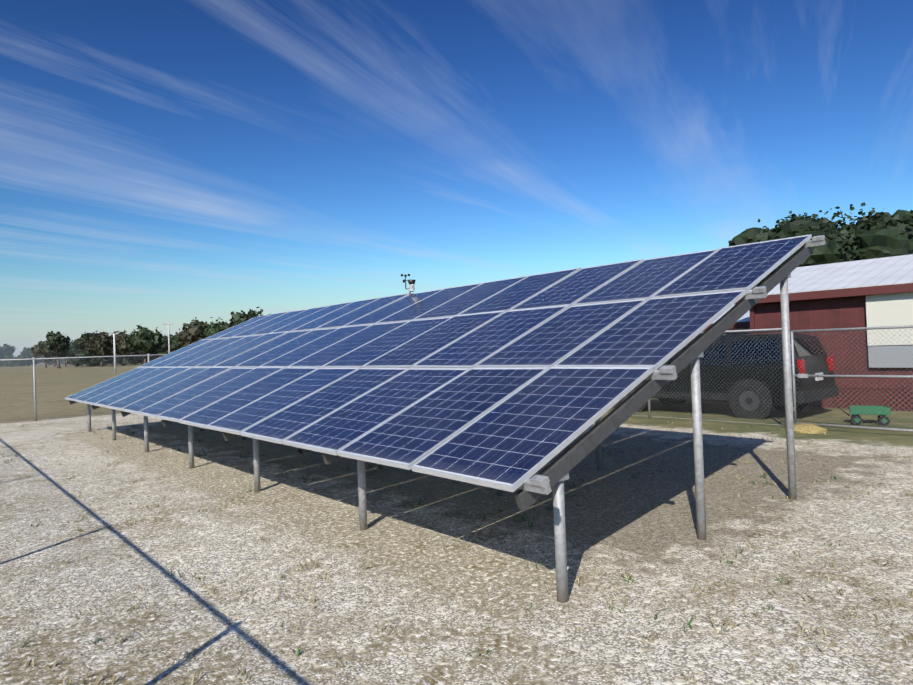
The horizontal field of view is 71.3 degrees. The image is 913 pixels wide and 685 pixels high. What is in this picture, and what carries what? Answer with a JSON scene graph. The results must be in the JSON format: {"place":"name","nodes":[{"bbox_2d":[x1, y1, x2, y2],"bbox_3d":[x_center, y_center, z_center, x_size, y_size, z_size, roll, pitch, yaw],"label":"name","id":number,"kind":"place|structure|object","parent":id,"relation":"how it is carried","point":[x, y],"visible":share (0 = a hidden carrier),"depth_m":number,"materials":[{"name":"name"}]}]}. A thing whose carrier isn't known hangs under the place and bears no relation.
{"place":"outdoors","nodes":[
{"label":"outdoors","id":0,"kind":"place"},
{"bbox_2d":[0,362,912,684],"bbox_3d":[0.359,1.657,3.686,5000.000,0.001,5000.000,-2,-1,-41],"label":"ground","id":1,"kind":"structure","parent":0,"point":[466,564],"depth_m":4.92,"materials":[{"name":"beige gravel"}]},
{"bbox_2d":[0,346,5,358],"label":"tree","id":2,"kind":"object","parent":1,"relation":"on","point":[2,353],"visible":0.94,"depth_m":376.04,"materials":[{"name":"green plant"}]},
{"bbox_2d":[0,343,14,366],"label":"tree","id":3,"kind":"object","parent":1,"relation":"on","point":[9,349],"visible":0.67,"depth_m":390.11,"materials":[{"name":"green plant"}]},
{"bbox_2d":[0,355,16,366],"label":"bush","id":4,"kind":"object","parent":1,"relation":"on","point":[7,357],"visible":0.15,"depth_m":340.81,"materials":[{"name":"green plant"}]},
{"bbox_2d":[11,353,36,365],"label":"bush line","id":5,"kind":"object","parent":1,"relation":"on","point":[21,362],"visible":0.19,"depth_m":338.99,"materials":[{"name":"green plant"}]},
{"bbox_2d":[20,347,30,365],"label":"tree","id":6,"kind":"object","parent":1,"relation":"on","point":[24,352],"visible":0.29,"depth_m":355.53,"materials":[{"name":"green plant"}]},
{"bbox_2d":[27,349,37,357],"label":"tree","id":7,"kind":"object","parent":1,"relation":"on","point":[30,353],"visible":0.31,"depth_m":346.12,"materials":[{"name":"green plant"}]},
{"bbox_2d":[31,341,52,367],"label":"tree","id":8,"kind":"object","parent":1,"relation":"on","point":[39,349],"visible":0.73,"depth_m":187.38,"materials":[{"name":"green plant"}]},
{"bbox_2d":[39,355,63,364],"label":"bush line","id":9,"kind":"object","parent":1,"relation":"on","point":[43,360],"depth_m":339.44,"materials":[{"name":"green plant"}]},
{"bbox_2d":[43,331,70,367],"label":"tree","id":10,"kind":"object","parent":1,"relation":"on","point":[57,342],"visible":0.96,"depth_m":161.84,"materials":[{"name":"green plant"}]},
{"bbox_2d":[47,347,69,367],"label":"tree","id":11,"kind":"object","parent":1,"relation":"on","point":[54,354],"visible":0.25,"depth_m":179.32,"materials":[{"name":"green plant"}]},
{"bbox_2d":[63,343,72,366],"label":"tree","id":12,"kind":"object","parent":1,"relation":"on","point":[70,346],"visible":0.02,"depth_m":216.32,"materials":[{"name":"green plant"}]},
{"bbox_2d":[68,347,76,354],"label":"tree","id":13,"kind":"object","parent":1,"relation":"on","point":[72,350],"visible":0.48,"depth_m":215.16,"materials":[{"name":"green plant"}]},
{"bbox_2d":[67,350,90,366],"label":"bush","id":14,"kind":"object","parent":1,"relation":"on","point":[82,362],"visible":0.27,"depth_m":176.01,"materials":[{"name":"green plant"}]},
{"bbox_2d":[0,353,165,422],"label":"fence","id":15,"kind":"object","parent":1,"relation":"on","point":[34,384],"visible":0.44,"depth_m":18.07,"materials":[{"name":"grey metal"}]},
{"bbox_2d":[74,331,93,366],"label":"tree","id":16,"kind":"object","parent":1,"relation":"on","point":[80,345],"visible":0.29,"depth_m":178.58,"materials":[{"name":"green plant"}]},
{"bbox_2d":[79,330,116,366],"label":"tree","id":17,"kind":"object","parent":1,"relation":"on","point":[98,345],"visible":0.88,"depth_m":160.72,"materials":[{"name":"green plant"}]},
{"bbox_2d":[88,355,113,365],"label":"bush","id":18,"kind":"object","parent":1,"relation":"on","point":[92,360],"visible":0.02,"depth_m":178.79,"materials":[{"name":"green plant"}]},
{"bbox_2d":[113,333,118,372],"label":"light pole","id":19,"kind":"object","parent":1,"relation":"on","point":[114,351],"visible":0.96,"depth_m":80.98,"materials":[{"name":"grey metal"}]},
{"bbox_2d":[109,334,130,365],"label":"tree","id":20,"kind":"object","parent":1,"relation":"on","point":[121,345],"visible":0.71,"depth_m":164.25,"materials":[{"name":"green plant"}]},
{"bbox_2d":[109,330,134,364],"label":"tree","id":21,"kind":"object","parent":1,"relation":"on","point":[129,352],"visible":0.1,"depth_m":175.88,"materials":[{"name":"green plant"}]},
{"bbox_2d":[127,351,147,364],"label":"bush","id":22,"kind":"object","parent":1,"relation":"on","point":[139,358],"visible":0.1,"depth_m":178.11,"materials":[{"name":"green plant"}]},
{"bbox_2d":[126,325,164,363],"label":"tree","id":23,"kind":"object","parent":1,"relation":"on","point":[144,340],"visible":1,"depth_m":163.57,"materials":[{"name":"green plant"}]},
{"bbox_2d":[149,342,165,359],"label":"tree","id":24,"kind":"object","parent":1,"relation":"on","point":[162,347],"visible":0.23,"depth_m":177.93,"materials":[{"name":"green plant"}]},
{"bbox_2d":[152,348,167,358],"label":"bush","id":25,"kind":"object","parent":1,"relation":"on","point":[165,352],"visible":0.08,"depth_m":177.80,"materials":[{"name":"green plant"}]},
{"bbox_2d":[162,335,173,351],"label":"tree","id":26,"kind":"object","parent":1,"relation":"on","point":[165,341],"visible":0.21,"depth_m":182.30,"materials":[{"name":"green plant"}]},
{"bbox_2d":[163,322,173,353],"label":"utility pole","id":27,"kind":"object","parent":1,"relation":"on","point":[168,324],"visible":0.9,"depth_m":118.74,"materials":[{"name":"grey wood"}]},
{"bbox_2d":[167,336,181,352],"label":"tree","id":28,"kind":"object","parent":1,"relation":"on","point":[174,341],"visible":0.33,"depth_m":169.33,"materials":[{"name":"green plant"}]},
{"bbox_2d":[176,317,206,345],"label":"tree","id":29,"kind":"object","parent":1,"relation":"on","point":[181,340],"visible":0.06,"depth_m":127.21,"materials":[{"name":"green plant"}]},
{"bbox_2d":[179,320,215,345],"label":"tree","id":30,"kind":"object","parent":1,"relation":"on","point":[193,334],"visible":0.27,"depth_m":122.33,"materials":[{"name":"green plant"}]},
{"bbox_2d":[199,317,227,337],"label":"tree","id":31,"kind":"object","parent":1,"relation":"on","point":[212,329],"visible":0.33,"depth_m":121.97,"materials":[{"name":"green plant"}]},
{"bbox_2d":[219,307,268,328],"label":"tree","id":32,"kind":"object","parent":1,"relation":"on","point":[237,318],"visible":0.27,"depth_m":117.75,"materials":[{"name":"green plant"}]},
{"bbox_2d":[65,234,825,602],"bbox_3d":[-2.544,0.470,10.602,4.670,2.729,14.480,-2,-1,-41],"label":"solar array","id":33,"kind":"object","parent":1,"relation":"on","point":[511,384],"visible":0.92,"depth_m":6.39,"materials":[{"name":"blue glass"}]},
{"bbox_2d":[401,274,415,294],"bbox_3d":[-0.931,-1.089,12.114,0.185,0.447,0.408,-2,-1,-41],"label":"weather station","id":34,"kind":"object","parent":33,"relation":"attached to","point":[411,288],"visible":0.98,"depth_m":12.01,"materials":[{"name":"white plastic"}]},
{"bbox_2d":[0,415,912,684],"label":"grass tufts","id":35,"kind":"object","parent":1,"relation":"on","point":[187,655],"visible":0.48,"depth_m":4.25,"materials":[{"name":"beige plant"}]},
{"bbox_2d":[605,324,785,425],"bbox_3d":[0.407,0.832,17.490,0.084,1.890,16.650,-2,-1,-41],"label":"fence","id":36,"kind":"object","parent":1,"relation":"on","point":[649,400],"depth_m":11.92,"materials":[{"name":"grey metal"}]},
{"bbox_2d":[790,325,912,431],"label":"fence gate","id":37,"kind":"structure","parent":36,"relation":"attached to","point":[800,376],"depth_m":10.39,"materials":[{"name":"grey metal"}]},
{"bbox_2d":[617,330,838,418],"bbox_3d":[5.636,0.700,14.316,2.160,1.821,4.740,-2,-1,-41],"label":"suv","id":38,"kind":"object","parent":1,"relation":"on","point":[747,389],"depth_m":12.80,"materials":[{"name":"black paint"}]},
{"bbox_2d":[794,423,827,433],"bbox_3d":[5.900,1.442,10.744,0.479,0.165,0.667,-2,-1,-41],"label":"hay pile","id":39,"kind":"object","parent":1,"relation":"on","point":[811,428],"visible":0.69,"depth_m":10.59,"materials":[{"name":"plant"}]},
{"bbox_2d":[728,202,912,290],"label":"oak tree","id":40,"kind":"object","parent":1,"relation":"on","point":[879,235],"visible":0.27,"depth_m":38.69,"materials":[{"name":"green plant"}]},
{"bbox_2d":[831,401,890,424],"bbox_3d":[7.261,1.261,11.449,0.886,0.393,0.417,-2,0,29],"label":"garden cart","id":41,"kind":"object","parent":1,"relation":"on","point":[857,413],"depth_m":11.28,"materials":[{"name":"green metal"}]},
{"bbox_2d":[0,0,912,362],"label":"sky","id":42,"kind":"structure","parent":0,"point":[176,162],"materials":[{"name":"blue"}]},
{"bbox_2d":[737,254,912,411],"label":"barn","id":43,"kind":"structure","parent":0,"point":[876,292],"depth_m":13.69,"materials":[{"name":"red"}]},
{"bbox_2d":[696,304,749,336],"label":"building","id":44,"kind":"structure","parent":43,"relation":"attached to","point":[742,322],"depth_m":16.28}
]}

